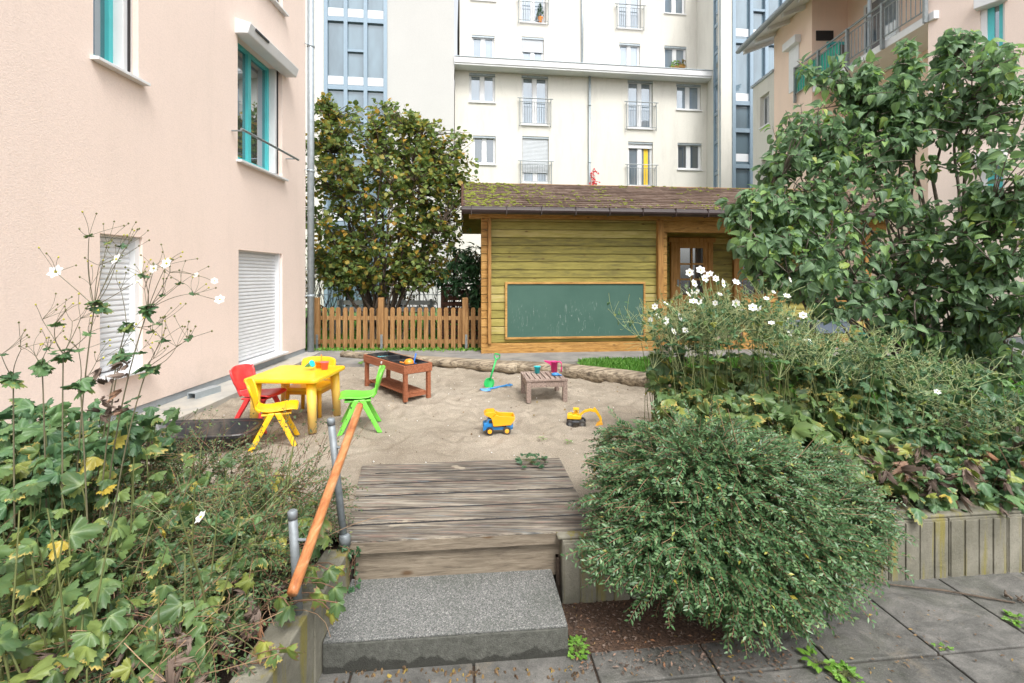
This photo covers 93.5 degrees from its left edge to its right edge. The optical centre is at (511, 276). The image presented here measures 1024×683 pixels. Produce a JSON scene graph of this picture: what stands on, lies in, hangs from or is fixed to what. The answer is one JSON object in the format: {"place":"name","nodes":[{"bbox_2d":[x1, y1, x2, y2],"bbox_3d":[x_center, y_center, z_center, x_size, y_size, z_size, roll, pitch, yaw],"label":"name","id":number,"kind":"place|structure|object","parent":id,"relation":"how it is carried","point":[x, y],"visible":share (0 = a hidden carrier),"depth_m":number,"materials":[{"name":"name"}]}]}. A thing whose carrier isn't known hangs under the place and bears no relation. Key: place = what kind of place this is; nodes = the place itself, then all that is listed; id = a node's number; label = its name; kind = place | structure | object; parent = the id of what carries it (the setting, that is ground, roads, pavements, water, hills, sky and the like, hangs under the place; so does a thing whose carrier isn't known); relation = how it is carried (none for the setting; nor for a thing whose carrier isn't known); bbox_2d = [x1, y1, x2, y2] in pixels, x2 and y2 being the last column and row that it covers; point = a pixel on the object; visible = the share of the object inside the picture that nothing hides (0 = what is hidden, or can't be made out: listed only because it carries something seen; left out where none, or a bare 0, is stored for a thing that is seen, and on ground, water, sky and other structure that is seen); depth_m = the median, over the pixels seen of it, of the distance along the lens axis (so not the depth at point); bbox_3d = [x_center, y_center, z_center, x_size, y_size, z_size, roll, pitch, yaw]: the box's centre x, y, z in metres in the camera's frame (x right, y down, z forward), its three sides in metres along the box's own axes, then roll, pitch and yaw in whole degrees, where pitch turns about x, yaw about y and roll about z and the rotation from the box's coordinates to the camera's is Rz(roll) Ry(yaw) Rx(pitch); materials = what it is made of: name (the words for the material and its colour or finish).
{"place":"outdoors","nodes":[
{"label":"outdoors","id":0,"kind":"place"},
{"bbox_2d":[1,352,319,483],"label":"concrete path","id":1,"kind":"structure","parent":0,"point":[188,407],"depth_m":4.98,"materials":[{"name":"grey concrete"}]},
{"bbox_2d":[187,385,220,398],"bbox_3d":[-3.294,1.252,5.164,0.100,0.085,0.343,0,0,9],"label":"drain channel","id":2,"kind":"object","parent":1,"relation":"on","point":[204,392],"visible":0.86,"depth_m":5.11,"materials":[{"name":"metal"}]},
{"bbox_2d":[21,364,666,532],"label":"sand","id":3,"kind":"structure","parent":0,"point":[425,434],"depth_m":4.38,"materials":[{"name":"beige sand"}]},
{"bbox_2d":[142,418,263,450],"bbox_3d":[-2.450,1.244,3.740,0.958,0.137,0.458,0,0,-6],"label":"sand tub","id":4,"kind":"object","parent":3,"relation":"on","point":[235,431],"visible":0.41,"depth_m":3.89,"materials":[{"name":"black plastic"}]},
{"bbox_2d":[229,364,286,433],"bbox_3d":[-2.246,1.060,4.262,0.397,0.539,0.352,0,0,8],"label":"childs chair","id":5,"kind":"object","parent":3,"relation":"on","point":[240,373],"visible":0.69,"depth_m":4.24,"materials":[{"name":"red plastic"}]},
{"bbox_2d":[245,378,299,451],"bbox_3d":[-1.915,1.079,3.854,0.389,0.528,0.345,0,0,-22],"label":"childs chair","id":6,"kind":"object","parent":3,"relation":"on","point":[269,411],"visible":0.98,"depth_m":3.78,"materials":[{"name":"yellow plastic"}]},
{"bbox_2d":[244,365,344,433],"bbox_3d":[-1.930,1.093,4.340,0.640,0.462,0.660,0,0,2],"label":"childrens table","id":7,"kind":"object","parent":3,"relation":"on","point":[284,376],"visible":0.82,"depth_m":4.14,"materials":[{"name":"yellow plastic"}]},
{"bbox_2d":[320,361,328,369],"bbox_3d":[-1.729,0.826,4.447,0.080,0.072,0.080,0,0,0],"label":"toy cup","id":8,"kind":"object","parent":7,"relation":"on","point":[324,365],"visible":1,"depth_m":4.42,"materials":[{"name":"orange plastic"}]},
{"bbox_2d":[285,356,335,417],"bbox_3d":[-1.939,1.068,4.662,0.362,0.527,0.393,0,0,3],"label":"childs chair","id":9,"kind":"object","parent":3,"relation":"on","point":[323,386],"visible":0.51,"depth_m":4.58,"materials":[{"name":"yellow plastic"}]},
{"bbox_2d":[337,365,384,435],"bbox_3d":[-1.325,1.076,4.264,0.397,0.539,0.352,0,0,-16],"label":"childs chair","id":10,"kind":"object","parent":3,"relation":"on","point":[353,398],"visible":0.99,"depth_m":4.17,"materials":[{"name":"green plastic"}]},
{"bbox_2d":[363,351,431,403],"bbox_3d":[-1.331,1.140,5.529,0.344,0.411,1.020,0,0,-41],"label":"trough table","id":11,"kind":"object","parent":3,"relation":"on","point":[389,360],"visible":0.95,"depth_m":5.34,"materials":[{"name":"brown wood"}]},
{"bbox_2d":[194,375,647,478],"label":"leaf litter","id":12,"kind":"object","parent":3,"relation":"on","point":[463,412],"visible":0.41,"depth_m":4.82,"materials":[{"name":"brown plant"}]},
{"bbox_2d":[340,351,518,373],"bbox_3d":[-1.327,1.261,7.163,3.042,0.182,0.199,0,0,22],"label":"log","id":13,"kind":"object","parent":3,"relation":"on","point":[506,366],"visible":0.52,"depth_m":6.82,"materials":[{"name":"brown wood"}]},
{"bbox_2d":[484,353,499,386],"bbox_3d":[-0.233,1.137,5.782,0.126,0.436,0.038,19,-16,-9],"label":"toy shovel","id":14,"kind":"object","parent":3,"relation":"on","point":[488,382],"visible":0.88,"depth_m":5.75,"materials":[{"name":"green plastic"}]},
{"bbox_2d":[480,383,512,390],"bbox_3d":[-0.191,1.306,5.655,0.436,0.035,0.126,0,0,-38],"label":"toy shovel","id":15,"kind":"object","parent":3,"relation":"on","point":[488,389],"visible":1,"depth_m":5.62,"materials":[{"name":"blue plastic"}]},
{"bbox_2d":[483,408,514,434],"bbox_3d":[-0.113,1.222,4.060,0.265,0.191,0.149,0,0,-6],"label":"toy dump truck","id":16,"kind":"object","parent":3,"relation":"on","point":[497,420],"visible":1,"depth_m":4.00,"materials":[{"name":"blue plastic"}]},
{"bbox_2d":[520,371,567,402],"bbox_3d":[0.345,1.211,5.300,0.450,0.245,0.450,0,0,-7],"label":"slatted table","id":17,"kind":"object","parent":3,"relation":"on","point":[530,379],"visible":0.93,"depth_m":5.11,"materials":[{"name":"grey wood"}]},
{"bbox_2d":[544,360,561,371],"bbox_3d":[0.466,1.024,5.478,0.210,0.131,0.088,0,0,0],"label":"toy jug","id":18,"kind":"object","parent":17,"relation":"on","point":[554,365],"visible":0.98,"depth_m":5.45,"materials":[{"name":"pink plastic"}]},
{"bbox_2d":[566,407,602,426],"bbox_3d":[0.654,1.271,4.350,0.325,0.177,0.136,0,0,8],"label":"toy excavator","id":19,"kind":"object","parent":3,"relation":"on","point":[573,417],"visible":0.96,"depth_m":4.33,"materials":[{"name":"yellow plastic"}]},
{"bbox_2d":[512,360,681,388],"bbox_3d":[1.039,1.262,6.148,2.379,0.212,0.310,0,0,31],"label":"log","id":20,"kind":"object","parent":3,"relation":"on","point":[595,374],"visible":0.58,"depth_m":6.08,"materials":[{"name":"brown wood"}]},
{"bbox_2d":[305,319,477,348],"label":"grass","id":21,"kind":"structure","parent":0,"point":[402,345],"depth_m":10.02,"materials":[{"name":"green plant"}]},
{"bbox_2d":[454,0,457,54],"label":"sky","id":22,"kind":"structure","parent":0,"point":[455,1],"materials":[{"name":"white"}]},
{"bbox_2d":[5,417,1023,682],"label":"garden soil","id":23,"kind":"structure","parent":0,"point":[223,675],"depth_m":2.08,"materials":[{"name":"brown soil"}]},
{"bbox_2d":[0,395,182,603],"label":"anemone clump","id":24,"kind":"object","parent":23,"relation":"on","point":[27,414],"visible":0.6,"depth_m":2.23,"materials":[{"name":"green plant"}]},
{"bbox_2d":[0,211,294,675],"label":"tall anemone","id":25,"kind":"object","parent":23,"relation":"on","point":[41,368],"visible":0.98,"depth_m":1.99,"materials":[{"name":"green plant"}]},
{"bbox_2d":[0,463,303,682],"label":"anemone clump","id":26,"kind":"object","parent":23,"relation":"on","point":[243,583],"visible":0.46,"depth_m":1.82,"materials":[{"name":"green plant"}]},
{"bbox_2d":[0,0,314,426],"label":"peach house","id":27,"kind":"structure","parent":23,"relation":"on","point":[174,127],"depth_m":4.68,"materials":[{"name":"paint"}]},
{"bbox_2d":[90,0,150,85],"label":"window","id":28,"kind":"structure","parent":27,"relation":"in","point":[112,19],"depth_m":4.34,"materials":[{"name":"white paint"}]},
{"bbox_2d":[97,234,145,382],"bbox_3d":[-3.495,0.263,4.282,0.230,1.245,0.555,0,0,0],"label":"window","id":29,"kind":"structure","parent":27,"relation":"in","point":[130,295],"depth_m":4.32,"materials":[{"name":"white paint"}]},
{"bbox_2d":[239,250,288,364],"bbox_3d":[-3.495,0.415,6.675,0.230,1.500,1.250,0,0,0],"label":"window","id":30,"kind":"structure","parent":27,"relation":"in","point":[259,272],"depth_m":6.72,"materials":[{"name":"white paint"}]},
{"bbox_2d":[231,18,298,180],"bbox_3d":[-3.474,-2.331,6.640,0.453,1.792,1.560,0,0,0],"label":"window","id":31,"kind":"structure","parent":27,"relation":"in","point":[257,130],"depth_m":6.79,"materials":[{"name":"teal paint"}]},
{"bbox_2d":[270,0,288,16],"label":"window","id":32,"kind":"structure","parent":27,"relation":"in","point":[276,2],"depth_m":7.08,"materials":[{"name":"white paint"}]},
{"bbox_2d":[0,420,328,682],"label":"anemone leaves","id":33,"kind":"object","parent":23,"relation":"on","point":[81,652],"visible":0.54,"depth_m":1.69,"materials":[{"name":"green plant"}]},
{"bbox_2d":[0,399,375,682],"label":"evergreen","id":34,"kind":"object","parent":23,"relation":"on","point":[243,492],"visible":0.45,"depth_m":2.06,"materials":[{"name":"green plant"}]},
{"bbox_2d":[2,503,388,682],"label":"wilted leaves","id":35,"kind":"object","parent":23,"relation":"on","point":[175,661],"visible":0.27,"depth_m":1.59,"materials":[{"name":"green plant"}]},
{"bbox_2d":[305,92,478,338],"bbox_3d":[-2.538,-1.165,9.579,3.936,5.222,2.067,0,0,0],"label":"leafy tree","id":36,"kind":"object","parent":23,"relation":"on","point":[430,170],"visible":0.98,"depth_m":9.31,"materials":[{"name":"green plant"}]},
{"bbox_2d":[346,458,594,579],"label":"timber deck","id":37,"kind":"structure","parent":23,"relation":"on","point":[462,517],"depth_m":2.61,"materials":[{"name":"wood"}]},
{"bbox_2d":[515,452,547,467],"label":"weed","id":38,"kind":"object","parent":37,"relation":"on","point":[529,454],"visible":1,"depth_m":3.36,"materials":[{"name":"green plant"}]},
{"bbox_2d":[305,0,784,307],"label":"apartment building","id":39,"kind":"structure","parent":23,"relation":"on","point":[571,92],"depth_m":21.78,"materials":[{"name":"beige paint"}]},
{"bbox_2d":[469,73,495,103],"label":"window","id":40,"kind":"structure","parent":39,"relation":"in","point":[481,86],"depth_m":21.56,"materials":[{"name":"white paint"}]},
{"bbox_2d":[472,35,493,56],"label":"window","id":41,"kind":"structure","parent":39,"relation":"in","point":[483,46],"depth_m":22.86,"materials":[{"name":"white paint"}]},
{"bbox_2d":[473,136,496,165],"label":"window","id":42,"kind":"structure","parent":39,"relation":"in","point":[483,146],"depth_m":21.57,"materials":[{"name":"white paint"}]},
{"bbox_2d":[522,37,543,59],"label":"window","id":43,"kind":"structure","parent":39,"relation":"in","point":[532,47],"depth_m":23.12,"materials":[{"name":"white paint"}]},
{"bbox_2d":[518,0,548,24],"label":"window","id":44,"kind":"structure","parent":39,"relation":"in","point":[528,8],"depth_m":23.15,"materials":[{"name":"white paint"}]},
{"bbox_2d":[518,75,552,126],"bbox_3d":[1.030,-7.859,21.738,1.611,2.355,0.382,0,0,-7],"label":"window","id":45,"kind":"structure","parent":39,"relation":"in","point":[534,97],"depth_m":21.86,"materials":[{"name":"white paint"}]},
{"bbox_2d":[518,136,553,183],"bbox_3d":[1.057,-5.187,21.742,1.611,2.220,0.382,0,0,-7],"label":"window","id":46,"kind":"structure","parent":39,"relation":"in","point":[534,160],"depth_m":21.79,"materials":[{"name":"white paint"}]},
{"bbox_2d":[588,168,600,184],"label":"creeper","id":47,"kind":"object","parent":39,"relation":"attached to","point":[593,177],"visible":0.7,"depth_m":21.75,"materials":[{"name":"red plant"}]},
{"bbox_2d":[619,43,639,65],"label":"window","id":48,"kind":"structure","parent":39,"relation":"in","point":[628,52],"depth_m":23.78,"materials":[{"name":"white paint"}]},
{"bbox_2d":[615,0,645,29],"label":"window","id":49,"kind":"structure","parent":39,"relation":"in","point":[628,10],"depth_m":23.76,"materials":[{"name":"white paint"}]},
{"bbox_2d":[624,80,657,130],"bbox_3d":[5.946,-7.893,22.368,1.624,2.364,0.382,0,0,-7],"label":"window","id":50,"kind":"structure","parent":39,"relation":"in","point":[639,101],"depth_m":22.48,"materials":[{"name":"white paint"}]},
{"bbox_2d":[625,142,657,185],"bbox_3d":[5.961,-5.129,22.370,1.595,2.196,0.382,0,0,-7],"label":"window","id":51,"kind":"structure","parent":39,"relation":"in","point":[639,166],"depth_m":22.47,"materials":[{"name":"white paint"}]},
{"bbox_2d":[664,46,685,66],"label":"window","id":52,"kind":"structure","parent":39,"relation":"in","point":[671,53],"depth_m":24.07,"materials":[{"name":"white paint"}]},
{"bbox_2d":[664,0,686,14],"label":"window","id":53,"kind":"structure","parent":39,"relation":"in","point":[676,7],"depth_m":24.08,"materials":[{"name":"white paint"}]},
{"bbox_2d":[676,84,701,111],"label":"window","id":54,"kind":"structure","parent":39,"relation":"in","point":[687,95],"depth_m":22.79,"materials":[{"name":"white paint"}]},
{"bbox_2d":[677,143,702,170],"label":"window","id":55,"kind":"structure","parent":39,"relation":"in","point":[688,153],"depth_m":22.80,"materials":[{"name":"white paint"}]},
{"bbox_2d":[607,266,805,473],"bbox_3d":[1.391,0.628,3.547,1.268,1.407,1.056,0,0,0],"label":"anemone clump","id":56,"kind":"object","parent":23,"relation":"on","point":[662,371],"visible":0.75,"depth_m":3.47,"materials":[{"name":"green plant"}]},
{"bbox_2d":[560,394,918,659],"bbox_3d":[1.126,1.126,2.489,1.815,1.006,1.321,0,0,0],"label":"round bush","id":57,"kind":"object","parent":23,"relation":"on","point":[759,533],"visible":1,"depth_m":2.13,"materials":[{"name":"green plant"}]},
{"bbox_2d":[751,69,773,187],"bbox_3d":[11.270,-2.960,17.885,4.060,8.780,1.550,0,0,0],"label":"cream annex","id":58,"kind":"object","parent":23,"relation":"on","point":[763,100],"visible":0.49,"depth_m":17.97,"materials":[{"name":"paint"}]},
{"bbox_2d":[758,94,769,129],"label":"window","id":59,"kind":"structure","parent":58,"relation":"in","point":[766,99],"depth_m":17.86,"materials":[{"name":"white paint"}]},
{"bbox_2d":[651,377,941,506],"bbox_3d":[1.700,1.026,3.088,1.502,0.668,0.912,0,0,0],"label":"broadleaf plant","id":60,"kind":"object","parent":23,"relation":"on","point":[806,425],"visible":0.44,"depth_m":3.14,"materials":[{"name":"green plant"}]},
{"bbox_2d":[713,291,910,459],"bbox_3d":[2.113,0.715,3.494,1.339,1.246,1.082,0,0,0],"label":"anemone clump","id":61,"kind":"object","parent":23,"relation":"on","point":[785,342],"visible":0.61,"depth_m":3.38,"materials":[{"name":"green plant"}]},
{"bbox_2d":[733,431,1023,517],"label":"wilted leaves","id":62,"kind":"object","parent":23,"relation":"on","point":[971,471],"visible":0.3,"depth_m":2.76,"materials":[{"name":"green plant"}]},
{"bbox_2d":[735,0,1023,345],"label":"building","id":63,"kind":"structure","parent":23,"relation":"on","point":[793,31],"depth_m":12.98,"materials":[{"name":"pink paint"}]},
{"bbox_2d":[782,34,800,93],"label":"window","id":64,"kind":"structure","parent":63,"relation":"in","point":[791,46],"depth_m":15.87,"materials":[{"name":"white paint"}]},
{"bbox_2d":[826,42,844,76],"bbox_3d":[10.055,-6.550,14.910,0.610,1.400,0.060,0,0,0],"label":"door","id":65,"kind":"structure","parent":63,"relation":"in","point":[831,43],"depth_m":14.88,"materials":[{"name":"teal paint"}]},
{"bbox_2d":[864,0,899,53],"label":"window","id":66,"kind":"structure","parent":63,"relation":"in","point":[875,3],"depth_m":13.36,"materials":[{"name":"white paint"}]},
{"bbox_2d":[974,0,1007,58],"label":"window","id":67,"kind":"structure","parent":63,"relation":"in","point":[992,11],"depth_m":9.87,"materials":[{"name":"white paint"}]},
{"bbox_2d":[974,150,1007,191],"bbox_3d":[9.826,-1.787,9.857,0.380,1.456,0.471,0,0,-29],"label":"window","id":68,"kind":"structure","parent":63,"relation":"in","point":[983,175],"depth_m":9.90,"materials":[{"name":"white paint"}]},
{"bbox_2d":[800,320,1023,498],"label":"anemone clump","id":69,"kind":"object","parent":23,"relation":"on","point":[917,379],"visible":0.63,"depth_m":3.26,"materials":[{"name":"green plant"}]},
{"bbox_2d":[843,434,1023,526],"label":"trailing vine","id":70,"kind":"object","parent":23,"relation":"on","point":[919,514],"visible":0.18,"depth_m":2.72,"materials":[{"name":"green plant"}]},
{"bbox_2d":[849,370,1023,518],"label":"ivy","id":71,"kind":"object","parent":23,"relation":"on","point":[1006,408],"visible":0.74,"depth_m":3.01,"materials":[{"name":"green plant"}]},
{"bbox_2d":[299,348,1023,366],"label":"asphalt path","id":72,"kind":"structure","parent":0,"point":[568,357],"depth_m":7.86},
{"bbox_2d":[314,298,480,349],"bbox_3d":[-2.061,0.855,8.565,3.121,0.950,0.170,0,0,0],"label":"picket fence","id":73,"kind":"object","parent":72,"relation":"on","point":[382,318],"visible":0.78,"depth_m":8.59,"materials":[{"name":"brown wood"}]},
{"bbox_2d":[314,347,480,351],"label":"weeds","id":74,"kind":"object","parent":72,"relation":"on","point":[398,349],"visible":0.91,"depth_m":8.42,"materials":[{"name":"green plant"}]},
{"bbox_2d":[461,182,919,353],"bbox_3d":[3.022,-0.285,10.029,8.105,3.230,4.118,0,0,-6],"label":"wooden hut","id":75,"kind":"object","parent":72,"relation":"on","point":[561,264],"visible":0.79,"depth_m":8.30,"materials":[{"name":"yellow wood"}]},
{"bbox_2d":[667,238,715,327],"bbox_3d":[3.678,0.173,9.861,0.994,1.913,0.089,0,0,-6],"label":"door","id":76,"kind":"structure","parent":75,"relation":"in","point":[685,253],"depth_m":9.86,"materials":[{"name":"orange wood"}]},
{"bbox_2d":[730,238,777,325],"bbox_3d":[5.071,0.168,10.008,1.087,1.924,0.089,0,0,-6],"label":"door","id":77,"kind":"structure","parent":75,"relation":"in","point":[735,263],"depth_m":9.97,"materials":[{"name":"orange wood"}]},
{"bbox_2d":[809,320,850,333],"bbox_3d":[5.687,0.905,8.624,0.718,0.226,0.210,0,0,-6],"label":"flower box","id":78,"kind":"object","parent":75,"relation":"attached to","point":[829,327],"visible":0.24,"depth_m":8.54,"materials":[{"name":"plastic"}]},
{"bbox_2d":[661,345,723,353],"bbox_3d":[3.062,1.265,8.202,0.930,0.130,0.400,0,0,-6],"label":"porch step","id":79,"kind":"object","parent":72,"relation":"on","point":[693,350],"visible":0.24,"depth_m":8.04,"materials":[{"name":"concrete"}]},
{"bbox_2d":[305,308,1020,418],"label":"lawn","id":80,"kind":"structure","parent":0,"point":[355,314],"depth_m":11.40,"materials":[{"name":"green plant"}]},
{"bbox_2d":[334,299,435,336],"bbox_3d":[-2.800,0.920,10.525,2.200,0.820,0.450,0,0,0],"label":"bench","id":81,"kind":"object","parent":80,"relation":"on","point":[429,302],"visible":0.26,"depth_m":10.72,"materials":[{"name":"white paint"}]},
{"bbox_2d":[305,269,475,332],"bbox_3d":[-3.503,0.520,11.236,9.006,1.620,0.088,0,0,0],"label":"fence","id":82,"kind":"object","parent":80,"relation":"on","point":[347,298],"visible":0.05,"depth_m":11.20,"materials":[{"name":"metal"}]},
{"bbox_2d":[305,249,480,330],"bbox_3d":[-3.439,0.335,11.503,9.370,2.012,0.862,0,0,0],"label":"hedge","id":83,"kind":"object","parent":80,"relation":"on","point":[330,298],"visible":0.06,"depth_m":11.47,"materials":[{"name":"green plant"}]},
{"bbox_2d":[428,242,484,338],"bbox_3d":[-0.989,0.318,9.241,1.286,1.949,0.780,0,0,20],"label":"drooping shrub","id":84,"kind":"object","parent":80,"relation":"on","point":[470,267],"visible":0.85,"depth_m":9.12,"materials":[{"name":"green plant"}]},
{"bbox_2d":[441,285,477,338],"bbox_3d":[-0.937,0.755,9.830,0.929,1.150,0.740,0,0,0],"label":"slat screen","id":85,"kind":"object","parent":80,"relation":"on","point":[445,303],"visible":0.31,"depth_m":9.50,"materials":[{"name":"grey wood"}]},
{"bbox_2d":[577,354,1023,403],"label":"grass","id":86,"kind":"structure","parent":80,"relation":"on","point":[633,364],"depth_m":6.86,"materials":[{"name":"green plant"}]},
{"bbox_2d":[714,27,1023,392],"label":"shrub","id":87,"kind":"object","parent":80,"relation":"on","point":[897,112],"visible":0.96,"depth_m":4.66,"materials":[{"name":"green plant"}]},
{"bbox_2d":[317,571,1023,682],"bbox_3d":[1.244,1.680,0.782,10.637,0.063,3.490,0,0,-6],"label":"pavement","id":88,"kind":"structure","parent":0,"point":[986,646],"depth_m":2.10,"materials":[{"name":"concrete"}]},
{"bbox_2d":[229,549,349,682],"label":"planter wall","id":89,"kind":"structure","parent":88,"relation":"on","point":[306,631],"depth_m":1.84,"materials":[{"name":"concrete"}]},
{"bbox_2d":[231,516,348,669],"bbox_3d":[-0.881,1.170,1.915,0.415,0.284,0.714,0,0,-40],"label":"vine","id":90,"kind":"object","parent":89,"relation":"on","point":[332,573],"visible":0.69,"depth_m":1.85,"materials":[{"name":"green plant"}]},
{"bbox_2d":[287,403,362,615],"bbox_3d":[-0.833,1.010,2.151,0.116,0.643,0.969,0,0,-4],"label":"handrail","id":91,"kind":"object","parent":89,"relation":"on","point":[299,563],"visible":0.94,"depth_m":2.01,"materials":[{"name":"wood"}]},
{"bbox_2d":[323,569,567,674],"bbox_3d":[-0.291,1.598,2.253,1.035,0.164,0.420,0,0,-5],"label":"stone step","id":92,"kind":"object","parent":88,"relation":"on","point":[415,622],"visible":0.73,"depth_m":2.11,"materials":[{"name":"stone"}]},
{"bbox_2d":[337,545,360,593],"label":"ivy","id":93,"kind":"object","parent":92,"relation":"on","point":[349,555],"visible":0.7,"depth_m":2.31,"materials":[{"name":"green plant"}]},
{"bbox_2d":[334,666,584,682],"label":"leaf litter","id":94,"kind":"object","parent":88,"relation":"on","point":[453,672],"visible":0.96,"depth_m":2.00,"materials":[{"name":"brown plant"}]},
{"bbox_2d":[562,596,794,655],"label":"mulch","id":95,"kind":"object","parent":88,"relation":"on","point":[681,626],"visible":0.41,"depth_m":2.25,"materials":[{"name":"soil"}]},
{"bbox_2d":[567,635,589,659],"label":"weed","id":96,"kind":"object","parent":95,"relation":"on","point":[576,641],"visible":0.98,"depth_m":2.12,"materials":[{"name":"green plant"}]},
{"bbox_2d":[565,600,791,675],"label":"leaf litter","id":97,"kind":"object","parent":95,"relation":"on","point":[699,650],"visible":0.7,"depth_m":2.15,"materials":[{"name":"brown plant"}]},
{"bbox_2d":[556,498,1023,603],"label":"retaining wall","id":98,"kind":"structure","parent":88,"relation":"on","point":[954,542],"depth_m":2.64,"materials":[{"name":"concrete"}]},
{"bbox_2d":[566,594,1013,682],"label":"leaf litter","id":99,"kind":"object","parent":88,"relation":"on","point":[1012,659],"visible":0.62,"depth_m":2.08,"materials":[{"name":"brown plant"}]},
{"bbox_2d":[796,645,841,672],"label":"weed","id":100,"kind":"object","parent":88,"relation":"on","point":[814,664],"visible":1,"depth_m":2.04,"materials":[{"name":"green plant"}]},
{"bbox_2d":[825,660,864,682],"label":"weed","id":101,"kind":"object","parent":88,"relation":"on","point":[842,664],"visible":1,"depth_m":1.99,"materials":[{"name":"green plant"}]},
{"bbox_2d":[931,642,953,650],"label":"weed","id":102,"kind":"object","parent":88,"relation":"on","point":[943,645],"visible":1,"depth_m":2.12,"materials":[{"name":"green plant"}]},
{"bbox_2d":[882,583,1014,602],"bbox_3d":[2.245,1.637,2.502,0.585,0.014,0.018,0,0,15],"label":"fallen twig","id":103,"kind":"object","parent":88,"relation":"on","point":[944,590],"visible":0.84,"depth_m":2.49,"materials":[{"name":"brown wood"}]},
{"bbox_2d":[1002,609,1023,627],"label":"weed","id":104,"kind":"object","parent":88,"relation":"on","point":[1016,622],"visible":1,"depth_m":2.30,"materials":[{"name":"green plant"}]},
{"bbox_2d":[1004,590,1023,602],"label":"bark scraps","id":105,"kind":"object","parent":88,"relation":"on","point":[1011,598],"visible":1,"depth_m":2.44,"materials":[{"name":"brown wood"}]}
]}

